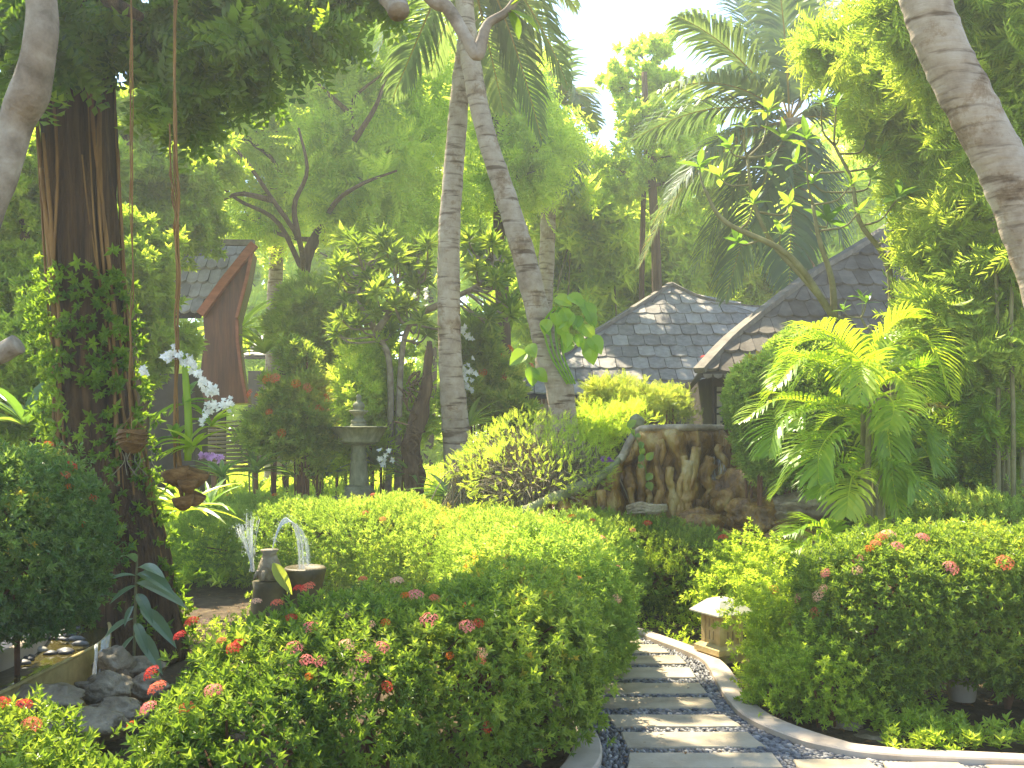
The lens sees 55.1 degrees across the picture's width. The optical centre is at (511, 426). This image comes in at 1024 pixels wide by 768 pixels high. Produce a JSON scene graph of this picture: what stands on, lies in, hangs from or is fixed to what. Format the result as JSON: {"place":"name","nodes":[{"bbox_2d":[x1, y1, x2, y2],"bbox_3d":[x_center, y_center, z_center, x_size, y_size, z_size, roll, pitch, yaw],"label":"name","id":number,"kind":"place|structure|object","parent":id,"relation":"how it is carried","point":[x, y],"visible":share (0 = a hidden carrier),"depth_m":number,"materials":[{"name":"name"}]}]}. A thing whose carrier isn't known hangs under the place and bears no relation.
{"place":"outdoors","nodes":[
{"label":"outdoors","id":0,"kind":"place"},
{"bbox_2d":[158,482,242,523],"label":"strap plant","id":1,"kind":"object","parent":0,"point":[203,509],"visible":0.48,"depth_m":7.79,"materials":[{"name":"green plant"}]},
{"bbox_2d":[197,298,276,353],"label":"strap plant","id":2,"kind":"object","parent":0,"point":[255,330],"visible":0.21,"depth_m":15.55,"materials":[{"name":"green plant"}]},
{"bbox_2d":[244,335,292,464],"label":"house","id":3,"kind":"structure","parent":0,"point":[253,385],"depth_m":24.60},
{"bbox_2d":[116,0,885,441],"label":"sky","id":4,"kind":"structure","parent":0,"point":[598,24],"materials":[{"name":"white"}]},
{"bbox_2d":[7,446,1023,767],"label":"ground","id":5,"kind":"structure","parent":0,"point":[219,602],"depth_m":5.69,"materials":[{"name":"soil"}]},
{"bbox_2d":[0,123,47,322],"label":"leafy tree","id":6,"kind":"object","parent":5,"relation":"on","point":[21,237],"visible":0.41,"depth_m":9.46,"materials":[{"name":"green plant"}]},
{"bbox_2d":[0,379,51,426],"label":"strap plant","id":7,"kind":"object","parent":5,"relation":"on","point":[16,411],"visible":0.58,"depth_m":7.96,"materials":[{"name":"green plant"}]},
{"bbox_2d":[0,289,52,547],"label":"leafy tree","id":8,"kind":"object","parent":5,"relation":"on","point":[18,378],"visible":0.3,"depth_m":8.70,"materials":[{"name":"green plant"}]},
{"bbox_2d":[0,0,58,228],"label":"curved tree","id":9,"kind":"object","parent":5,"relation":"on","point":[26,100],"visible":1,"depth_m":3.80,"materials":[{"name":"grey plant"}]},
{"bbox_2d":[0,335,24,364],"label":"cut branch","id":10,"kind":"object","parent":9,"relation":"attached to","point":[12,347],"visible":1,"depth_m":4.96,"materials":[{"name":"grey plant"}]},
{"bbox_2d":[8,682,84,717],"bbox_3d":[-2.403,1.393,4.997,0.435,0.171,0.316,0,0,0],"label":"boulder","id":11,"kind":"object","parent":5,"relation":"on","point":[64,694],"visible":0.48,"depth_m":4.96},
{"bbox_2d":[0,622,111,755],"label":"raised pool","id":12,"kind":"structure","parent":5,"relation":"on","point":[70,659],"depth_m":5.58,"materials":[{"name":"yellow stone"}]},
{"bbox_2d":[0,430,133,674],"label":"dark shrub","id":13,"kind":"object","parent":5,"relation":"on","point":[68,565],"visible":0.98,"depth_m":4.92,"materials":[{"name":"green plant"}]},
{"bbox_2d":[45,705,131,749],"bbox_3d":[-2.121,1.495,4.906,0.413,0.199,0.350,0,0,0],"label":"boulder","id":14,"kind":"object","parent":5,"relation":"on","point":[104,719],"visible":0.56,"depth_m":4.84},
{"bbox_2d":[74,670,133,704],"bbox_3d":[-2.206,1.407,5.303,0.325,0.190,0.214,0,0,0],"label":"boulder","id":15,"kind":"object","parent":5,"relation":"on","point":[98,687],"visible":0.74,"depth_m":5.24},
{"bbox_2d":[91,645,136,677],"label":"boulder","id":16,"kind":"object","parent":5,"relation":"on","point":[118,659],"visible":0.73,"depth_m":5.65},
{"bbox_2d":[89,696,149,722],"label":"boulder","id":17,"kind":"object","parent":5,"relation":"on","point":[126,706],"visible":0.45,"depth_m":5.05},
{"bbox_2d":[105,553,186,674],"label":"broadleaf plant","id":18,"kind":"object","parent":5,"relation":"on","point":[155,580],"visible":0.9,"depth_m":5.79,"materials":[{"name":"green plant"}]},
{"bbox_2d":[131,671,170,701],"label":"boulder","id":19,"kind":"object","parent":5,"relation":"on","point":[140,686],"visible":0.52,"depth_m":5.44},
{"bbox_2d":[117,201,208,451],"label":"leafy tree","id":20,"kind":"object","parent":5,"relation":"on","point":[154,268],"visible":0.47,"depth_m":11.30,"materials":[{"name":"green plant"}]},
{"bbox_2d":[116,84,253,459],"bbox_3d":[-4.617,-1.472,12.834,2.288,6.152,2.106,0,0,0],"label":"leafy tree","id":21,"kind":"object","parent":5,"relation":"on","point":[203,217],"visible":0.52,"depth_m":12.67,"materials":[{"name":"green plant"}]},
{"bbox_2d":[148,239,257,527],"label":"prow roof house","id":22,"kind":"structure","parent":5,"relation":"on","point":[218,293],"depth_m":14.18,"materials":[{"name":"wood"}]},
{"bbox_2d":[239,326,275,353],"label":"strap plant","id":23,"kind":"object","parent":22,"relation":"attached to","point":[262,346],"visible":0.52,"depth_m":14.87,"materials":[{"name":"green plant"}]},
{"bbox_2d":[0,0,417,665],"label":"fig tree","id":24,"kind":"object","parent":5,"relation":"on","point":[234,58],"visible":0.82,"depth_m":6.62,"materials":[{"name":"green plant"}]},
{"bbox_2d":[15,243,206,643],"bbox_3d":[-2.836,0.157,6.812,1.302,2.814,0.880,0,0,0],"label":"climbing vine","id":25,"kind":"object","parent":24,"relation":"attached to","point":[38,313],"visible":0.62,"depth_m":6.75,"materials":[{"name":"green plant"}]},
{"bbox_2d":[112,0,159,475],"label":"hanging basket","id":26,"kind":"object","parent":24,"relation":"hanging from","point":[132,440],"visible":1,"depth_m":5.69,"materials":[{"name":"brown wicker"}]},
{"bbox_2d":[138,0,238,510],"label":"hanging orchid","id":27,"kind":"object","parent":24,"relation":"hanging from","point":[187,481],"visible":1,"depth_m":5.49,"materials":[{"name":"white plant"}]},
{"bbox_2d":[192,456,258,484],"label":"strap plant","id":28,"kind":"object","parent":5,"relation":"on","point":[220,470],"visible":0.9,"depth_m":10.77,"materials":[{"name":"green plant"}]},
{"bbox_2d":[208,409,258,502],"bbox_3d":[-3.570,0.689,12.959,0.869,1.824,0.417,0,0,30],"label":"slatted fence","id":29,"kind":"object","parent":5,"relation":"on","point":[213,438],"visible":0.42,"depth_m":12.99,"materials":[{"name":"brown wood"}]},
{"bbox_2d":[194,192,283,460],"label":"broadleaf tree","id":30,"kind":"object","parent":5,"relation":"on","point":[258,295],"visible":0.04,"depth_m":31.30,"materials":[{"name":"green plant"}]},
{"bbox_2d":[212,448,292,475],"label":"strap plant","id":31,"kind":"object","parent":5,"relation":"on","point":[261,463],"visible":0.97,"depth_m":11.45,"materials":[{"name":"green plant"}]},
{"bbox_2d":[264,124,283,487],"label":"coconut palm","id":32,"kind":"object","parent":5,"relation":"on","point":[275,276],"visible":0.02,"depth_m":17.88,"materials":[{"name":"green plant"}]},
{"bbox_2d":[15,340,533,468],"bbox_3d":[0.390,-1.294,32.980,68.167,6.654,8.798,0,0,0],"label":"distant wood","id":33,"kind":"object","parent":5,"relation":"on","point":[435,455],"visible":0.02,"depth_m":29.82,"materials":[{"name":"green plant"}]},
{"bbox_2d":[229,332,343,528],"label":"flowering shrub","id":34,"kind":"object","parent":5,"relation":"on","point":[291,417],"visible":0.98,"depth_m":11.72,"materials":[{"name":"green plant"}]},
{"bbox_2d":[250,549,326,618],"bbox_3d":[-1.798,1.114,7.546,0.721,0.972,0.438,0,0,0],"label":"jet fountain","id":35,"kind":"object","parent":5,"relation":"on","point":[276,580],"visible":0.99,"depth_m":7.44,"materials":[{"name":"stone"}]},
{"bbox_2d":[0,541,619,767],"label":"flowering hedge","id":36,"kind":"object","parent":5,"relation":"on","point":[327,632],"visible":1,"depth_m":4.07,"materials":[{"name":"green plant"}]},
{"bbox_2d":[245,215,388,411],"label":"broadleaf tree","id":37,"kind":"object","parent":5,"relation":"on","point":[290,267],"visible":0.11,"depth_m":27.87,"materials":[{"name":"green plant"}]},
{"bbox_2d":[257,266,382,534],"bbox_3d":[-2.777,-0.370,14.444,1.822,3.982,1.405,0,0,0],"label":"leafy shrub","id":38,"kind":"object","parent":5,"relation":"on","point":[306,303],"visible":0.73,"depth_m":14.05,"materials":[{"name":"green plant"}]},
{"bbox_2d":[166,488,511,591],"bbox_3d":[-1.493,1.139,10.200,4.575,1.036,2.643,0,0,19],"label":"clipped hedge","id":39,"kind":"object","parent":5,"relation":"on","point":[333,513],"visible":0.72,"depth_m":9.57,"materials":[{"name":"green plant"}]},
{"bbox_2d":[213,0,491,481],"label":"feathery tree","id":40,"kind":"object","parent":5,"relation":"on","point":[359,150],"visible":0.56,"depth_m":15.58,"materials":[{"name":"green plant"}]},
{"bbox_2d":[331,394,387,524],"bbox_3d":[-1.875,0.600,12.000,1.260,1.996,1.260,0,0,0],"label":"tiered fountain","id":41,"kind":"object","parent":5,"relation":"on","point":[358,435],"visible":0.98,"depth_m":11.89,"materials":[{"name":"stone"}]},
{"bbox_2d":[324,319,442,510],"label":"leafy shrub","id":42,"kind":"object","parent":5,"relation":"on","point":[362,371],"visible":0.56,"depth_m":12.96,"materials":[{"name":"green plant"}]},
{"bbox_2d":[393,341,432,528],"bbox_3d":[-1.180,0.286,11.806,0.470,2.628,0.350,0,0,0],"label":"tree stump","id":43,"kind":"object","parent":5,"relation":"on","point":[419,411],"visible":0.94,"depth_m":11.71,"materials":[{"name":"wood"}]},
{"bbox_2d":[3,460,826,590],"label":"undergrowth","id":44,"kind":"object","parent":5,"relation":"on","point":[265,485],"visible":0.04,"depth_m":11.64,"materials":[{"name":"green plant"}]},
{"bbox_2d":[321,218,525,505],"bbox_3d":[-1.178,-0.619,13.024,2.823,4.441,2.247,0,0,0],"label":"frangipani tree","id":45,"kind":"object","parent":5,"relation":"on","point":[378,249],"visible":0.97,"depth_m":12.77,"materials":[{"name":"green plant"}]},
{"bbox_2d":[372,192,487,464],"bbox_3d":[-3.191,-3.269,30.749,4.673,9.762,4.761,0,0,-31],"label":"broadleaf tree","id":46,"kind":"object","parent":5,"relation":"on","point":[432,293],"visible":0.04,"depth_m":30.07,"materials":[{"name":"green plant"}]},
{"bbox_2d":[378,0,538,60],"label":"bare tree","id":47,"kind":"object","parent":5,"relation":"on","point":[397,10],"visible":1,"depth_m":4.18,"materials":[{"name":"grey plant"}]},
{"bbox_2d":[374,0,560,501],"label":"coconut palm","id":48,"kind":"object","parent":5,"relation":"on","point":[453,403],"visible":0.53,"depth_m":12.09,"materials":[{"name":"green plant"}]},
{"bbox_2d":[422,396,518,436],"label":"strap plant","id":49,"kind":"object","parent":48,"relation":"attached to","point":[473,417],"visible":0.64,"depth_m":12.54,"materials":[{"name":"green plant"}]},
{"bbox_2d":[365,0,581,454],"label":"coconut palm","id":50,"kind":"object","parent":5,"relation":"on","point":[560,392],"visible":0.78,"depth_m":11.51,"materials":[{"name":"green plant"}]},
{"bbox_2d":[509,292,603,386],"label":"heart leaf creeper","id":51,"kind":"object","parent":50,"relation":"attached to","point":[564,319],"visible":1,"depth_m":10.83,"materials":[{"name":"plant"}]},
{"bbox_2d":[434,310,543,460],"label":"flowering shrub","id":52,"kind":"object","parent":5,"relation":"on","point":[499,378],"visible":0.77,"depth_m":13.24,"materials":[{"name":"green plant"}]},
{"bbox_2d":[434,16,601,461],"bbox_3d":[-0.159,-3.066,18.399,3.524,9.333,3.298,0,0,0],"label":"feathery tree","id":53,"kind":"object","parent":5,"relation":"on","point":[538,175],"visible":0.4,"depth_m":17.66,"materials":[{"name":"green plant"}]},
{"bbox_2d":[419,403,628,546],"bbox_3d":[0.164,0.600,10.073,2.294,1.709,1.993,0,0,0],"label":"twiggy bush","id":54,"kind":"object","parent":5,"relation":"on","point":[518,478],"visible":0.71,"depth_m":9.88,"materials":[{"name":"green plant"}]},
{"bbox_2d":[29,584,1023,750],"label":"weeds","id":55,"kind":"object","parent":5,"relation":"on","point":[926,719],"visible":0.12,"depth_m":5.06,"materials":[{"name":"green plant"}]},
{"bbox_2d":[471,151,609,352],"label":"bamboo clump","id":56,"kind":"object","parent":5,"relation":"on","point":[575,238],"visible":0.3,"depth_m":21.86,"materials":[{"name":"green plant"}]},
{"bbox_2d":[425,502,659,608],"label":"flowering hedge","id":57,"kind":"object","parent":5,"relation":"on","point":[445,558],"visible":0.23,"depth_m":8.07,"materials":[{"name":"green plant"}]},
{"bbox_2d":[438,514,649,693],"bbox_3d":[0.174,1.101,6.477,1.356,1.055,2.047,0,0,0],"label":"flowering hedge","id":58,"kind":"object","parent":5,"relation":"on","point":[593,555],"visible":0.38,"depth_m":5.97,"materials":[{"name":"green plant"}]},
{"bbox_2d":[102,593,1019,766],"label":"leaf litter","id":59,"kind":"object","parent":5,"relation":"on","point":[178,675],"visible":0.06,"depth_m":5.55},
{"bbox_2d":[531,665,601,767],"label":"kerb","id":60,"kind":"structure","parent":5,"relation":"on","point":[587,756],"depth_m":4.66,"materials":[{"name":"concrete"}]},
{"bbox_2d":[529,38,608,458],"bbox_3d":[0.762,-3.225,20.841,2.630,9.655,1.792,0,0,-9],"label":"coconut palm","id":61,"kind":"object","parent":5,"relation":"on","point":[575,96],"visible":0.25,"depth_m":20.85,"materials":[{"name":"green plant"}]},
{"bbox_2d":[524,136,663,358],"bbox_3d":[1.948,-2.870,23.620,3.746,8.957,4.464,0,0,20],"label":"bamboo clump","id":62,"kind":"object","parent":5,"relation":"on","point":[607,280],"visible":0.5,"depth_m":22.28,"materials":[{"name":"green plant"}]},
{"bbox_2d":[537,391,665,466],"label":"leafy shrub","id":63,"kind":"object","parent":5,"relation":"on","point":[612,421],"visible":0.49,"depth_m":11.40,"materials":[{"name":"green plant"}]},
{"bbox_2d":[518,414,734,593],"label":"rock wall","id":64,"kind":"structure","parent":5,"relation":"on","point":[686,465],"depth_m":9.77,"materials":[{"name":"stone"}]},
{"bbox_2d":[627,419,653,490],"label":"trailing vine","id":65,"kind":"object","parent":64,"relation":"attached to","point":[631,423],"visible":1,"depth_m":9.61,"materials":[{"name":"green plant"}]},
{"bbox_2d":[708,468,763,516],"bbox_3d":[2.215,0.676,9.690,0.568,0.544,0.466,0,0,0],"label":"boulder","id":66,"kind":"object","parent":64,"relation":"on","point":[728,486],"visible":0.48,"depth_m":9.56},
{"bbox_2d":[593,29,686,300],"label":"sparse tree","id":67,"kind":"object","parent":5,"relation":"on","point":[617,77],"visible":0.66,"depth_m":20.37,"materials":[{"name":"green plant"}]},
{"bbox_2d":[575,355,704,465],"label":"leafy shrub","id":68,"kind":"object","parent":5,"relation":"on","point":[666,396],"visible":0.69,"depth_m":12.16,"materials":[{"name":"green plant"}]},
{"bbox_2d":[523,282,760,461],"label":"shingled house","id":69,"kind":"structure","parent":5,"relation":"on","point":[666,332],"depth_m":18.55,"materials":[{"name":"stone"}]},
{"bbox_2d":[567,505,742,620],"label":"clipped hedge","id":70,"kind":"object","parent":5,"relation":"on","point":[695,537],"visible":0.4,"depth_m":8.49,"materials":[{"name":"green plant"}]},
{"bbox_2d":[626,501,667,514],"bbox_3d":[1.262,0.760,9.141,0.397,0.134,0.150,0,0,0],"label":"driftwood","id":71,"kind":"object","parent":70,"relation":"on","point":[640,507],"visible":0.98,"depth_m":9.10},
{"bbox_2d":[587,72,745,292],"bbox_3d":[3.254,-2.810,20.300,3.259,8.820,2.372,0,0,15],"label":"sparse tree","id":72,"kind":"object","parent":5,"relation":"on","point":[630,177],"visible":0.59,"depth_m":19.91,"materials":[{"name":"green plant"}]},
{"bbox_2d":[653,540,719,577],"bbox_3d":[1.801,1.230,9.374,0.932,0.510,0.669,0,0,0],"label":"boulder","id":73,"kind":"object","parent":5,"relation":"on","point":[687,559],"visible":0.06,"depth_m":9.10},
{"bbox_2d":[667,506,729,535],"bbox_3d":[1.800,0.953,9.376,0.713,0.373,0.566,0,0,0],"label":"boulder","id":74,"kind":"object","parent":73,"relation":"on","point":[699,515],"visible":0.38,"depth_m":9.24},
{"bbox_2d":[717,528,763,551],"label":"boulder","id":75,"kind":"object","parent":73,"relation":"on","point":[729,531],"visible":0.06,"depth_m":9.15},
{"bbox_2d":[724,493,799,535],"bbox_3d":[2.370,0.831,9.200,0.733,0.409,0.614,0,0,0],"label":"boulder","id":76,"kind":"object","parent":75,"relation":"on","point":[739,511],"visible":0.5,"depth_m":9.02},
{"bbox_2d":[770,491,835,520],"bbox_3d":[2.677,0.725,9.035,0.628,0.271,0.553,0,0,-13],"label":"boulder","id":77,"kind":"object","parent":76,"relation":"on","point":[788,504],"visible":0.73,"depth_m":8.82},
{"bbox_2d":[627,159,791,297],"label":"bamboo clump","id":78,"kind":"object","parent":5,"relation":"on","point":[676,246],"visible":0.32,"depth_m":22.73,"materials":[{"name":"green plant"}]},
{"bbox_2d":[689,596,750,663],"bbox_3d":[1.444,1.387,6.750,0.318,0.426,0.318,0,0,-27],"label":"stone lantern","id":79,"kind":"object","parent":5,"relation":"on","point":[712,642],"visible":0.62,"depth_m":6.68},
{"bbox_2d":[676,517,805,629],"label":"bush","id":80,"kind":"object","parent":5,"relation":"on","point":[724,569],"visible":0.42,"depth_m":7.54,"materials":[{"name":"green plant"}]},
{"bbox_2d":[626,0,887,305],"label":"coconut palm","id":81,"kind":"object","parent":5,"relation":"on","point":[739,75],"visible":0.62,"depth_m":14.60,"materials":[{"name":"green plant"}]},
{"bbox_2d":[711,555,846,705],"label":"bush","id":82,"kind":"object","parent":5,"relation":"on","point":[765,622],"visible":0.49,"depth_m":5.99,"materials":[{"name":"green plant"}]},
{"bbox_2d":[718,323,849,567],"bbox_3d":[2.578,0.305,9.284,1.281,2.632,1.462,0,0,0],"label":"round bush","id":83,"kind":"object","parent":5,"relation":"on","point":[743,383],"visible":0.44,"depth_m":8.96,"materials":[{"name":"green plant"}]},
{"bbox_2d":[677,83,920,531],"bbox_3d":[2.761,-0.837,9.421,2.514,4.876,1.282,0,0,0],"label":"frangipani tree","id":84,"kind":"object","parent":5,"relation":"on","point":[792,262],"visible":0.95,"depth_m":9.37,"materials":[{"name":"green plant"}]},
{"bbox_2d":[678,222,923,534],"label":"shingled house","id":85,"kind":"structure","parent":5,"relation":"on","point":[859,264],"depth_m":12.92,"materials":[{"name":"grey"}]},
{"bbox_2d":[716,141,886,304],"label":"bamboo clump","id":86,"kind":"object","parent":5,"relation":"on","point":[757,291],"visible":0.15,"depth_m":24.33,"materials":[{"name":"green plant"}]},
{"bbox_2d":[759,117,855,174],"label":"broadleaf tree","id":87,"kind":"object","parent":5,"relation":"on","point":[825,144],"depth_m":29.41,"materials":[{"name":"green plant"}]},
{"bbox_2d":[733,609,907,731],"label":"bush","id":88,"kind":"object","parent":5,"relation":"on","point":[795,673],"visible":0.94,"depth_m":5.25,"materials":[{"name":"green plant"}]},
{"bbox_2d":[637,627,1023,765],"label":"kerb","id":89,"kind":"structure","parent":5,"relation":"on","point":[721,674],"depth_m":4.92,"materials":[{"name":"concrete"}]},
{"bbox_2d":[731,300,972,553],"bbox_3d":[2.678,0.302,7.862,1.619,2.598,2.488,0,0,42],"label":"areca palm","id":90,"kind":"object","parent":5,"relation":"on","point":[874,421],"visible":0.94,"depth_m":7.46,"materials":[{"name":"green plant"}]},
{"bbox_2d":[774,0,949,229],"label":"bamboo clump","id":91,"kind":"object","parent":5,"relation":"on","point":[822,56],"visible":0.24,"depth_m":9.84,"materials":[{"name":"green plant"}]},
{"bbox_2d":[780,512,1023,711],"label":"flowering hedge","id":92,"kind":"object","parent":5,"relation":"on","point":[975,632],"visible":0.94,"depth_m":5.23,"materials":[{"name":"green plant"}]},
{"bbox_2d":[805,390,1019,578],"bbox_3d":[3.948,0.609,9.255,2.400,2.026,1.579,0,0,0],"label":"round bush","id":93,"kind":"object","parent":5,"relation":"on","point":[965,463],"visible":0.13,"depth_m":8.84,"materials":[{"name":"green plant"}]},
{"bbox_2d":[835,0,1023,525],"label":"bamboo clump","id":94,"kind":"object","parent":5,"relation":"on","point":[953,256],"visible":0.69,"depth_m":8.54,"materials":[{"name":"green plant"}]},
{"bbox_2d":[885,473,1023,609],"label":"clipped hedge","id":95,"kind":"object","parent":5,"relation":"on","point":[984,499],"visible":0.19,"depth_m":8.07,"materials":[{"name":"green plant"}]},
{"bbox_2d":[898,0,1023,305],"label":"coconut palm","id":96,"kind":"object","parent":5,"relation":"on","point":[969,102],"visible":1,"depth_m":5.69,"materials":[{"name":"grey plant"}]},
{"bbox_2d":[899,310,1023,523],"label":"bamboo clump","id":97,"kind":"object","parent":5,"relation":"on","point":[985,424],"visible":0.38,"depth_m":8.56,"materials":[{"name":"green plant"}]},
{"bbox_2d":[947,675,977,702],"bbox_3d":[2.638,1.450,5.750,0.210,0.300,0.210,0,0,0],"label":"plant pot","id":98,"kind":"object","parent":5,"relation":"on","point":[958,693],"visible":0.21,"depth_m":5.68,"materials":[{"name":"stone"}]},
{"label":"path","id":99,"kind":"structure","parent":0,"visible":0},
{"bbox_2d":[605,667,695,679],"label":"paving slab","id":100,"kind":"structure","parent":99,"relation":"on","point":[666,673],"depth_m":6.27,"materials":[{"name":"stone"}]},
{"bbox_2d":[603,682,706,695],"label":"paving slab","id":101,"kind":"structure","parent":99,"relation":"on","point":[649,689],"depth_m":5.92,"materials":[{"name":"stone"}]},
{"bbox_2d":[629,655,686,665],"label":"paving slab","id":102,"kind":"structure","parent":99,"relation":"on","point":[656,660],"depth_m":6.62,"materials":[{"name":"stone"}]},
{"bbox_2d":[600,697,716,710],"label":"paving slab","id":103,"kind":"structure","parent":99,"relation":"on","point":[670,703],"depth_m":5.60,"materials":[{"name":"stone"}]},
{"bbox_2d":[608,714,741,729],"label":"paving slab","id":104,"kind":"structure","parent":99,"relation":"on","point":[673,722],"depth_m":5.26,"materials":[{"name":"stone"}]},
{"bbox_2d":[621,732,765,750],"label":"paving slab","id":105,"kind":"structure","parent":99,"relation":"on","point":[652,741],"depth_m":4.94,"materials":[{"name":"stone"}]},
{"bbox_2d":[627,752,783,767],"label":"paving slab","id":106,"kind":"structure","parent":99,"relation":"on","point":[701,760],"depth_m":4.64,"materials":[{"name":"stone"}]},
{"bbox_2d":[556,636,986,767],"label":"pebbles","id":107,"kind":"object","parent":99,"relation":"on","point":[786,752],"visible":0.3,"depth_m":5.12,"materials":[{"name":"gravel"}]},
{"bbox_2d":[793,759,877,767],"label":"paving slab","id":108,"kind":"structure","parent":99,"relation":"on","point":[833,763],"depth_m":4.60,"materials":[{"name":"stone"}]},
{"bbox_2d":[883,762,966,767],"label":"paving slab","id":109,"kind":"structure","parent":99,"relation":"on","point":[922,765],"depth_m":4.57,"materials":[{"name":"stone"}]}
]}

